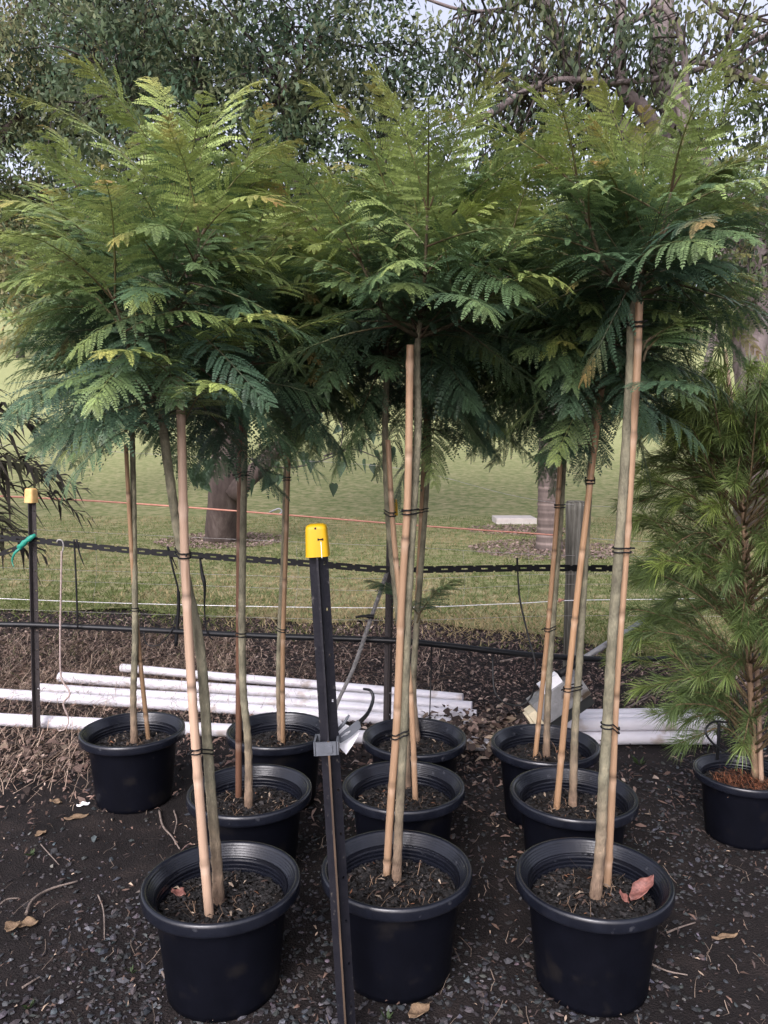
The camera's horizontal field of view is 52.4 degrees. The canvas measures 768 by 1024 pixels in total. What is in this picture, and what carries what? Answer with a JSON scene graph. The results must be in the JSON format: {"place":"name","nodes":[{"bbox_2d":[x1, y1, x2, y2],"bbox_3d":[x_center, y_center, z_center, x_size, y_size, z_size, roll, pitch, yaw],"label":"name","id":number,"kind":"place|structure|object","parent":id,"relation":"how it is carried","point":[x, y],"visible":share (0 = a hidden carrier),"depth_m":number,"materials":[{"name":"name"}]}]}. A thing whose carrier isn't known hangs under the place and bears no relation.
{"place":"outdoors","nodes":[
{"label":"outdoors","id":0,"kind":"place"},
{"bbox_2d":[0,608,767,1023],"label":"ground","id":1,"kind":"structure","parent":0,"point":[76,848],"depth_m":2.68,"materials":[{"name":"soil"}]},
{"bbox_2d":[0,897,18,905],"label":"twig","id":2,"kind":"object","parent":1,"relation":"on","point":[2,902],"visible":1,"depth_m":2.50,"materials":[{"name":"wood"}]},
{"bbox_2d":[4,920,20,931],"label":"dead leaf","id":3,"kind":"object","parent":1,"relation":"on","point":[10,926],"visible":1,"depth_m":2.36,"materials":[{"name":"beige plant"}]},
{"bbox_2d":[16,916,37,926],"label":"dead leaf","id":4,"kind":"object","parent":1,"relation":"on","point":[29,921],"visible":1,"depth_m":2.38,"materials":[{"name":"beige plant"}]},
{"bbox_2d":[21,999,34,1008],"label":"weed","id":5,"kind":"object","parent":1,"relation":"on","point":[31,1004],"visible":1,"depth_m":2.02,"materials":[{"name":"green plant"}]},
{"bbox_2d":[22,976,39,988],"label":"twig","id":6,"kind":"object","parent":1,"relation":"on","point":[28,983],"visible":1,"depth_m":2.11,"materials":[{"name":"wood"}]},
{"bbox_2d":[24,488,40,735],"bbox_3d":[-1.748,0.507,3.901,0.067,1.253,0.054,1,5,14],"label":"steel picket","id":7,"kind":"object","parent":1,"relation":"on","point":[31,497],"visible":0.99,"depth_m":3.89,"materials":[{"name":"metal"}]},
{"bbox_2d":[35,830,45,836],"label":"dead leaf","id":8,"kind":"object","parent":1,"relation":"on","point":[39,832],"visible":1,"depth_m":2.94,"materials":[{"name":"beige plant"}]},
{"bbox_2d":[0,383,97,585],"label":"clumping palm","id":9,"kind":"object","parent":1,"relation":"on","point":[32,470],"visible":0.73,"depth_m":4.36,"materials":[{"name":"green plant"}]},
{"bbox_2d":[40,844,58,864],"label":"twig","id":10,"kind":"object","parent":1,"relation":"on","point":[49,853],"visible":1,"depth_m":2.78,"materials":[{"name":"brown wood"}]},
{"bbox_2d":[24,880,77,915],"bbox_3d":[-1.093,1.243,2.530,0.057,0.011,0.207,2,5,26],"label":"twig","id":11,"kind":"object","parent":1,"relation":"on","point":[38,895],"visible":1,"depth_m":2.54,"materials":[{"name":"wood"}]},
{"bbox_2d":[49,798,61,802],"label":"dead leaf","id":12,"kind":"object","parent":1,"relation":"on","point":[56,800],"visible":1,"depth_m":3.20,"materials":[{"name":"beige plant"}]},
{"bbox_2d":[64,813,88,819],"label":"dead leaf","id":13,"kind":"object","parent":1,"relation":"on","point":[75,816],"visible":1,"depth_m":3.07,"materials":[{"name":"beige plant"}]},
{"bbox_2d":[77,801,89,806],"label":"dead leaf","id":14,"kind":"object","parent":1,"relation":"on","point":[83,803],"visible":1,"depth_m":3.17,"materials":[{"name":"white plant"}]},
{"bbox_2d":[97,894,104,939],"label":"twig","id":15,"kind":"object","parent":1,"relation":"on","point":[103,914],"visible":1,"depth_m":2.43,"materials":[{"name":"brown wood"}]},
{"bbox_2d":[0,125,237,813],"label":"potted tree","id":16,"kind":"object","parent":1,"relation":"on","point":[132,756],"visible":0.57,"depth_m":3.09,"materials":[{"name":"green plant"}]},
{"bbox_2d":[124,966,136,972],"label":"weed","id":17,"kind":"object","parent":1,"relation":"on","point":[131,969],"visible":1,"depth_m":2.17,"materials":[{"name":"green plant"}]},
{"bbox_2d":[158,809,179,848],"bbox_3d":[-0.826,1.206,2.965,0.023,0.010,0.344,-3,6,-27],"label":"twig","id":18,"kind":"object","parent":1,"relation":"on","point":[164,828],"visible":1,"depth_m":2.96,"materials":[{"name":"wood"}]},
{"bbox_2d":[173,810,176,833],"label":"twig","id":19,"kind":"object","parent":1,"relation":"on","point":[176,820],"visible":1,"depth_m":3.04,"materials":[{"name":"wood"}]},
{"bbox_2d":[0,49,360,1022],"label":"potted tree","id":20,"kind":"object","parent":1,"relation":"on","point":[218,925],"visible":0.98,"depth_m":1.93,"materials":[{"name":"leaf"},{"name":"black plastic"},{"name":"soil with bark chips"}]},
{"bbox_2d":[171,887,185,895],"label":"dead leaf","id":21,"kind":"object","parent":20,"relation":"on","point":[178,892],"visible":1,"depth_m":2.15,"materials":[{"name":"pink plant"}]},
{"bbox_2d":[66,103,402,860],"bbox_3d":[-0.421,0.000,2.598,0.980,2.484,1.147,2,5,24],"label":"potted tree","id":22,"kind":"object","parent":1,"relation":"on","point":[262,803],"visible":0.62,"depth_m":2.51,"materials":[{"name":"leaf"},{"name":"black plastic"},{"name":"soil with bark chips"}]},
{"bbox_2d":[0,688,472,728],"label":"white pipe","id":23,"kind":"object","parent":1,"relation":"on","point":[374,717],"visible":0.5,"depth_m":4.30,"materials":[{"name":"plastic"}]},
{"bbox_2d":[0,713,489,750],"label":"white pipe","id":24,"kind":"object","parent":1,"relation":"on","point":[219,729],"visible":0.17,"depth_m":4.01,"materials":[{"name":"plastic"}]},
{"bbox_2d":[38,683,476,717],"bbox_3d":[-0.771,1.061,4.376,2.570,0.060,0.070,1,5,10],"label":"white pipe","id":25,"kind":"object","parent":1,"relation":"on","point":[345,705],"visible":0.38,"depth_m":4.36,"materials":[{"name":"plastic"}]},
{"bbox_2d":[119,664,463,700],"bbox_3d":[-0.613,1.014,4.658,2.190,0.052,0.062,1,5,16],"label":"white pipe","id":26,"kind":"object","parent":25,"relation":"on","point":[294,682],"visible":0.66,"depth_m":4.63,"materials":[{"name":"plastic"}]},
{"bbox_2d":[56,672,472,708],"bbox_3d":[-0.758,1.040,4.527,2.538,0.064,0.074,1,5,12],"label":"white pipe","id":27,"kind":"object","parent":1,"relation":"on","point":[254,690],"visible":0.53,"depth_m":4.51,"materials":[{"name":"plastic"}]},
{"bbox_2d":[158,177,414,807],"bbox_3d":[-0.405,-0.025,3.148,1.088,2.440,1.150,0,5,0],"label":"potted tree","id":28,"kind":"object","parent":1,"relation":"on","point":[281,736],"visible":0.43,"depth_m":3.16,"materials":[{"name":"leaf"},{"name":"black plastic"},{"name":"soil with bark chips"}]},
{"bbox_2d":[305,523,355,1023],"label":"steel picket","id":29,"kind":"object","parent":1,"relation":"on","point":[317,545],"visible":0.99,"depth_m":1.86,"materials":[{"name":"black metal"}]},
{"bbox_2d":[313,715,360,755],"bbox_3d":[-0.110,0.531,1.855,0.110,0.078,0.072,0,5,0],"label":"post clamp","id":30,"kind":"object","parent":29,"relation":"attached to","point":[329,748],"visible":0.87,"depth_m":1.83,"materials":[{"name":"grey metal"}]},
{"bbox_2d":[338,719,359,753],"bbox_3d":[-0.093,0.545,1.908,0.068,0.096,0.009,1,5,14],"label":"label tag","id":31,"kind":"object","parent":30,"relation":"hanging from","point":[346,745],"visible":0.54,"depth_m":1.91,"materials":[{"name":"white plastic"}]},
{"bbox_2d":[358,688,374,723],"bbox_3d":[-0.044,0.488,1.963,0.033,0.059,0.114,1,5,7],"label":"drip tube","id":32,"kind":"object","parent":30,"relation":"attached to","point":[361,720],"visible":0.95,"depth_m":1.98,"materials":[{"name":"black plastic"}]},
{"bbox_2d":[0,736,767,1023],"bbox_3d":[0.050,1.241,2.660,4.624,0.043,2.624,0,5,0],"label":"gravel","id":33,"kind":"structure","parent":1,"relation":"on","point":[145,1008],"depth_m":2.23,"materials":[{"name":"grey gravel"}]},
{"bbox_2d":[408,1002,429,1017],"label":"dead leaf","id":34,"kind":"object","parent":33,"relation":"on","point":[419,1008],"visible":1,"depth_m":2.01,"materials":[{"name":"beige plant"}]},
{"bbox_2d":[0,612,767,1023],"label":"dry grass","id":35,"kind":"structure","parent":1,"relation":"on","point":[104,666],"depth_m":4.94,"materials":[{"name":"brown plant"}]},
{"bbox_2d":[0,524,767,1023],"bbox_3d":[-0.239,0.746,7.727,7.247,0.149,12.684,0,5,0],"label":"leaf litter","id":36,"kind":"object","parent":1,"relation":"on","point":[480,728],"visible":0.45,"depth_m":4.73,"materials":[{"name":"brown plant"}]},
{"bbox_2d":[380,1009,392,1020],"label":"weed","id":37,"kind":"object","parent":1,"relation":"on","point":[388,1014],"visible":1,"depth_m":2.00,"materials":[{"name":"green plant"}]},
{"bbox_2d":[383,499,397,720],"bbox_3d":[0.027,0.552,3.519,0.066,1.227,0.055,-1,5,-11],"label":"steel picket","id":38,"kind":"object","parent":1,"relation":"on","point":[388,659],"visible":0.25,"depth_m":3.52,"materials":[{"name":"black metal"}]},
{"bbox_2d":[0,535,676,572],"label":"black chain","id":39,"kind":"object","parent":38,"relation":"attached to","point":[332,565],"visible":0.78,"depth_m":3.61,"materials":[{"name":"black plastic"}]},
{"bbox_2d":[0,546,16,555],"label":"tie strap","id":40,"kind":"object","parent":39,"relation":"attached to","point":[4,552],"visible":1,"depth_m":3.83,"materials":[{"name":"black plastic"}]},
{"bbox_2d":[11,533,35,566],"bbox_3d":[-1.765,0.187,3.822,0.128,0.163,0.031,0,5,0],"label":"tape knot","id":41,"kind":"object","parent":39,"relation":"attached to","point":[22,544],"visible":1,"depth_m":3.81,"materials":[{"name":"teal plastic"}]},
{"bbox_2d":[56,539,70,730],"bbox_3d":[-1.556,0.596,3.772,0.065,0.928,0.079,0,5,0],"label":"bungee cord","id":42,"kind":"object","parent":39,"relation":"hanging from","point":[63,682],"visible":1,"depth_m":3.79,"materials":[{"name":"fabric"}]},
{"bbox_2d":[73,539,78,628],"bbox_3d":[-1.503,0.352,3.806,0.011,0.441,0.009,0,5,0],"label":"hanger tie","id":43,"kind":"object","parent":39,"relation":"hanging from","point":[76,583],"visible":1,"depth_m":3.80,"materials":[{"name":"black plastic"}]},
{"bbox_2d":[75,539,84,565],"bbox_3d":[-1.466,0.195,3.763,0.040,0.130,0.010,0,5,0],"label":"tie end","id":44,"kind":"object","parent":39,"relation":"attached to","point":[79,550],"visible":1,"depth_m":3.76,"materials":[{"name":"black plastic"}]},
{"bbox_2d":[166,546,179,645],"bbox_3d":[-1.012,0.406,3.758,0.060,0.488,0.025,0,5,0],"label":"hanger tie","id":45,"kind":"object","parent":39,"relation":"hanging from","point":[177,616],"visible":1,"depth_m":3.76,"materials":[{"name":"black plastic"}]},
{"bbox_2d":[199,558,212,640],"bbox_3d":[-0.841,0.414,3.679,0.061,0.398,0.034,0,5,0],"label":"hanger tie","id":46,"kind":"object","parent":39,"relation":"hanging from","point":[203,578],"visible":1,"depth_m":3.67,"materials":[{"name":"black plastic"}]},
{"bbox_2d":[516,558,518,578],"bbox_3d":[0.600,0.290,3.507,0.015,0.171,0.010,0,5,0],"label":"tie end","id":47,"kind":"object","parent":39,"relation":"attached to","point":[517,568],"visible":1,"depth_m":3.50,"materials":[{"name":"black plastic"}]},
{"bbox_2d":[337,572,388,708],"bbox_3d":[-0.104,0.592,3.459,0.259,0.652,0.008,-1,5,-7],"label":"webbing strap","id":48,"kind":"object","parent":38,"relation":"attached to","point":[363,640],"visible":0.76,"depth_m":3.46,"materials":[{"name":"grey fabric"}]},
{"bbox_2d":[355,614,373,618],"bbox_3d":[-0.085,0.459,3.432,0.082,0.019,0.020,0,5,0],"label":"tie end","id":49,"kind":"object","parent":48,"relation":"attached to","point":[370,616],"visible":1,"depth_m":3.43,"materials":[{"name":"black plastic"}]},
{"bbox_2d":[0,622,763,662],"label":"irrigation pipe","id":50,"kind":"object","parent":38,"relation":"attached to","point":[426,643],"visible":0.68,"depth_m":3.63,"materials":[{"name":"black plastic"}]},
{"bbox_2d":[143,616,175,646],"bbox_3d":[-1.087,0.576,3.773,0.167,0.151,0.020,0,5,4],"label":"drip tube","id":51,"kind":"object","parent":50,"relation":"attached to","point":[163,640],"visible":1,"depth_m":3.77,"materials":[{"name":"black plastic"}]},
{"bbox_2d":[429,647,431,717],"bbox_3d":[0.209,0.758,3.504,0.007,0.321,0.060,1,5,10],"label":"drip tube","id":52,"kind":"object","parent":50,"relation":"hanging from","point":[430,683],"visible":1,"depth_m":3.52,"materials":[{"name":"black plastic"}]},
{"bbox_2d":[492,579,536,706],"bbox_3d":[0.580,0.582,3.486,0.190,0.559,0.102,0,5,0],"label":"drip tube","id":53,"kind":"object","parent":50,"relation":"hanging from","point":[524,703],"visible":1,"depth_m":3.47,"materials":[{"name":"black plastic"}]},
{"bbox_2d":[253,136,587,840],"bbox_3d":[0.070,0.061,2.662,1.199,2.352,1.072,0,5,0],"label":"potted tree","id":54,"kind":"object","parent":1,"relation":"on","point":[434,797],"visible":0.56,"depth_m":2.53,"materials":[{"name":"green plant"}]},
{"bbox_2d":[239,58,608,1003],"bbox_3d":[0.095,0.064,2.099,0.908,2.440,1.020,3,6,29],"label":"potted tree","id":55,"kind":"object","parent":1,"relation":"on","point":[409,890],"visible":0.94,"depth_m":2.01,"materials":[{"name":"green plant"}]},
{"bbox_2d":[314,168,554,772],"bbox_3d":[0.120,-0.029,3.030,1.189,2.467,1.078,0,5,0],"label":"potted tree","id":56,"kind":"object","parent":1,"relation":"on","point":[441,743],"visible":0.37,"depth_m":3.05,"materials":[{"name":"green plant"}]},
{"bbox_2d":[500,653,605,662],"bbox_3d":[1.196,0.999,5.388,0.860,0.016,0.145,-1,5,-8],"label":"twig","id":57,"kind":"object","parent":1,"relation":"on","point":[516,658],"visible":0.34,"depth_m":5.33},
{"bbox_2d":[420,204,724,827],"bbox_3d":[0.668,0.029,3.008,1.154,2.357,1.120,0,5,0],"label":"potted tree","id":58,"kind":"object","parent":1,"relation":"on","point":[516,750],"visible":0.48,"depth_m":3.03,"materials":[{"name":"green plant"}]},
{"bbox_2d":[563,500,584,670],"bbox_3d":[1.233,0.506,5.061,0.126,1.158,0.125,0,5,0],"label":"wooden post","id":59,"kind":"object","parent":1,"relation":"on","point":[574,518],"visible":0.59,"depth_m":5.00,"materials":[{"name":"grey wood"}]},
{"bbox_2d":[0,567,547,578],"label":"fence wire","id":60,"kind":"object","parent":59,"relation":"attached to","point":[279,576],"visible":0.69,"depth_m":5.18,"materials":[{"name":"grey metal"}]},
{"bbox_2d":[0,495,562,535],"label":"fence tape","id":61,"kind":"object","parent":59,"relation":"attached to","point":[295,515],"visible":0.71,"depth_m":5.08,"materials":[{"name":"red plastic"}]},
{"bbox_2d":[51,530,647,556],"bbox_3d":[0.069,0.227,5.251,6.254,0.244,0.576,0,5,0],"label":"fence wire","id":62,"kind":"object","parent":59,"relation":"attached to","point":[358,544],"visible":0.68,"depth_m":5.15,"materials":[{"name":"grey metal"}]},
{"bbox_2d":[16,579,682,590],"bbox_3d":[0.065,0.496,5.274,6.282,0.116,0.576,0,5,0],"label":"fence wire","id":63,"kind":"object","parent":59,"relation":"attached to","point":[287,588],"visible":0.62,"depth_m":5.22,"materials":[{"name":"grey metal"}]},
{"bbox_2d":[0,598,723,607],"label":"fence wire","id":64,"kind":"object","parent":59,"relation":"attached to","point":[311,607],"visible":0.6,"depth_m":5.20,"materials":[{"name":"white metal"}]},
{"bbox_2d":[4,609,720,619],"bbox_3d":[0.065,0.711,5.293,6.303,0.140,0.576,0,5,0],"label":"fence wire","id":65,"kind":"object","parent":59,"relation":"attached to","point":[337,619],"visible":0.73,"depth_m":5.24,"materials":[{"name":"grey metal"}]},
{"bbox_2d":[8,445,732,507],"bbox_3d":[0.073,-0.242,5.211,6.209,0.458,0.576,0,5,0],"label":"fence wire","id":66,"kind":"object","parent":59,"relation":"attached to","point":[399,468],"visible":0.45,"depth_m":5.02,"materials":[{"name":"grey metal"}]},
{"bbox_2d":[269,508,281,513],"bbox_3d":[-0.716,-0.005,5.161,0.092,0.045,0.017,1,5,7],"label":"wire strainer","id":67,"kind":"object","parent":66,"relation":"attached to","point":[280,509],"visible":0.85,"depth_m":5.15,"materials":[{"name":"metal"}]},
{"bbox_2d":[523,620,641,725],"bbox_3d":[1.046,0.768,3.706,0.904,0.448,0.220,-3,6,-32],"label":"metal box","id":68,"kind":"object","parent":1,"relation":"on","point":[557,695],"visible":0.59,"depth_m":3.52,"materials":[{"name":"metal"}]},
{"bbox_2d":[427,159,767,850],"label":"potted tree","id":69,"kind":"object","parent":1,"relation":"on","point":[558,801],"visible":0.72,"depth_m":2.48,"materials":[{"name":"green plant"}]},
{"bbox_2d":[432,14,767,1017],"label":"potted tree","id":70,"kind":"object","parent":1,"relation":"on","point":[594,934],"visible":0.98,"depth_m":1.96,"materials":[{"name":"green plant"}]},
{"bbox_2d":[619,890,628,902],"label":"dead leaf","id":71,"kind":"object","parent":70,"relation":"on","point":[624,896],"visible":1,"depth_m":2.12,"materials":[{"name":"pink plant"}]},
{"bbox_2d":[629,875,653,900],"bbox_3d":[0.700,1.019,2.118,0.080,0.048,0.058,0,5,0],"label":"dead leaf","id":72,"kind":"object","parent":70,"relation":"on","point":[641,887],"visible":1,"depth_m":2.13,"materials":[{"name":"pink plant"}]},
{"bbox_2d":[631,755,647,764],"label":"weed","id":73,"kind":"object","parent":1,"relation":"on","point":[635,760],"visible":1,"depth_m":3.57,"materials":[{"name":"green plant"}]},
{"bbox_2d":[626,676,671,697],"bbox_3d":[1.647,1.057,4.708,0.526,0.011,0.121,-4,6,-40],"label":"twig","id":74,"kind":"object","parent":1,"relation":"on","point":[642,696],"visible":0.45,"depth_m":4.56,"materials":[{"name":"brown wood"}]},
{"bbox_2d":[583,731,716,744],"bbox_3d":[1.170,1.108,3.822,0.900,0.065,0.076,0,5,-1],"label":"white pipe","id":75,"kind":"object","parent":1,"relation":"on","point":[636,737],"visible":0.41,"depth_m":3.80,"materials":[{"name":"plastic"}]},
{"bbox_2d":[550,717,726,731],"bbox_3d":[1.240,1.048,3.851,0.880,0.065,0.076,0,5,-1],"label":"white pipe","id":76,"kind":"object","parent":75,"relation":"on","point":[624,724],"visible":0.42,"depth_m":3.83,"materials":[{"name":"plastic"}]},
{"bbox_2d":[623,681,685,708],"bbox_3d":[1.591,1.069,4.567,0.925,0.013,0.036,-5,7,-43],"label":"twig","id":77,"kind":"object","parent":1,"relation":"on","point":[637,702],"visible":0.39,"depth_m":4.46,"materials":[{"name":"brown wood"}]},
{"bbox_2d":[652,963,687,975],"bbox_3d":[0.785,1.274,2.173,0.113,0.008,0.020,3,6,32],"label":"twig","id":78,"kind":"object","parent":1,"relation":"on","point":[654,965],"visible":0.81,"depth_m":2.16,"materials":[{"name":"wood"}]},
{"bbox_2d":[666,922,695,933],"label":"twig","id":79,"kind":"object","parent":1,"relation":"on","point":[671,930],"visible":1,"depth_m":2.36,"materials":[{"name":"wood"}]},
{"bbox_2d":[600,329,767,850],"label":"potted shrub","id":80,"kind":"object","parent":1,"relation":"on","point":[735,799],"visible":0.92,"depth_m":2.82,"materials":[{"name":"needle leaf"},{"name":"bark mulch"},{"name":"black plastic"}]},
{"bbox_2d":[715,722,720,759],"bbox_3d":[1.175,0.805,2.743,0.011,0.139,0.022,1,5,11],"label":"drip spike","id":81,"kind":"object","parent":80,"relation":"attached to","point":[718,738],"visible":0.92,"depth_m":2.73,"materials":[{"name":"black plastic"}]},
{"bbox_2d":[704,720,738,758],"bbox_3d":[1.168,0.793,2.736,0.123,0.128,0.090,0,5,0],"label":"drip tube","id":82,"kind":"object","parent":81,"relation":"attached to","point":[710,740],"visible":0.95,"depth_m":2.70,"materials":[{"name":"black plastic"}]},
{"bbox_2d":[711,933,737,939],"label":"dead leaf","id":83,"kind":"object","parent":1,"relation":"on","point":[723,936],"visible":1,"depth_m":2.32,"materials":[{"name":"beige plant"}]},
{"bbox_2d":[0,301,767,661],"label":"lawn","id":84,"kind":"structure","parent":0,"point":[358,493],"depth_m":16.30,"materials":[{"name":"green plant"}]},
{"bbox_2d":[0,289,29,331],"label":"tree","id":85,"kind":"object","parent":84,"relation":"on","point":[4,303],"visible":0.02,"depth_m":61.77,"materials":[{"name":"green plant"}]},
{"bbox_2d":[0,176,79,357],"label":"tree","id":86,"kind":"object","parent":84,"relation":"on","point":[20,304],"visible":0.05,"depth_m":54.89,"materials":[{"name":"green plant"}]},
{"bbox_2d":[0,0,250,306],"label":"broadleaf tree","id":87,"kind":"object","parent":84,"relation":"on","point":[14,125],"visible":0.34,"depth_m":13.88,"materials":[{"name":"green plant"}]},
{"bbox_2d":[99,163,210,318],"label":"tree","id":88,"kind":"object","parent":84,"relation":"on","point":[138,201],"depth_m":62.86,"materials":[{"name":"green plant"}]},
{"bbox_2d":[6,0,497,542],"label":"broadleaf tree","id":89,"kind":"object","parent":84,"relation":"on","point":[190,74],"visible":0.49,"depth_m":10.95,"materials":[{"name":"green plant"}]},
{"bbox_2d":[188,413,395,496],"bbox_3d":[-1.245,-0.802,10.577,2.811,1.234,0.202,0,5,0],"label":"hanging branch","id":90,"kind":"object","parent":89,"relation":"attached to","point":[277,479],"visible":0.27,"depth_m":10.57,"materials":[{"name":"green plant"}]},
{"bbox_2d":[294,154,372,224],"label":"tree","id":91,"kind":"object","parent":84,"relation":"on","point":[343,172],"visible":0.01,"depth_m":66.79,"materials":[{"name":"green plant"}]},
{"bbox_2d":[492,515,536,523],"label":"concrete slab","id":92,"kind":"structure","parent":84,"relation":"on","point":[513,519],"depth_m":14.21,"materials":[{"name":"white concrete"}]},
{"bbox_2d":[507,153,626,306],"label":"tree","id":93,"kind":"object","parent":84,"relation":"on","point":[549,200],"depth_m":62.06,"materials":[{"name":"green plant"}]},
{"bbox_2d":[493,174,678,550],"bbox_3d":[2.263,-1.859,10.400,3.916,4.964,3.688,0,5,0],"label":"palm tree","id":94,"kind":"object","parent":84,"relation":"on","point":[545,516],"visible":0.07,"depth_m":10.57,"materials":[{"name":"grey plant"}]},
{"bbox_2d":[412,0,767,531],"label":"broadleaf tree","id":95,"kind":"object","parent":84,"relation":"on","point":[664,43],"visible":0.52,"depth_m":11.34,"materials":[{"name":"green plant"}]},
{"bbox_2d":[671,189,760,346],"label":"tree","id":96,"kind":"object","parent":84,"relation":"on","point":[715,286],"depth_m":62.73,"materials":[{"name":"green plant"}]},
{"bbox_2d":[0,0,767,293],"label":"sky","id":97,"kind":"structure","parent":0,"point":[444,15],"materials":[{"name":"white"}]},
{"bbox_3d":[1.200,1.102,3.888,0.801,0.065,0.082,0,5,0],"label":"white pipe","id":98,"kind":"object","parent":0,"visible":0},
{"bbox_2d":[579,712,714,717],"bbox_3d":[1.210,1.042,3.917,0.900,0.065,0.076,0,5,-1],"label":"white pipe","id":99,"kind":"object","parent":98,"relation":"on","point":[599,715],"visible":0.09,"depth_m":3.90,"materials":[{"name":"plastic"}]},
{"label":"white pipe","id":100,"kind":"object","parent":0,"visible":0},
{"bbox_2d":[580,708,717,715],"bbox_3d":[1.260,1.037,3.983,0.880,0.065,0.076,0,5,-1],"label":"white pipe","id":101,"kind":"object","parent":100,"relation":"on","point":[631,710],"visible":0.08,"depth_m":3.96,"materials":[{"name":"plastic"}]}
]}

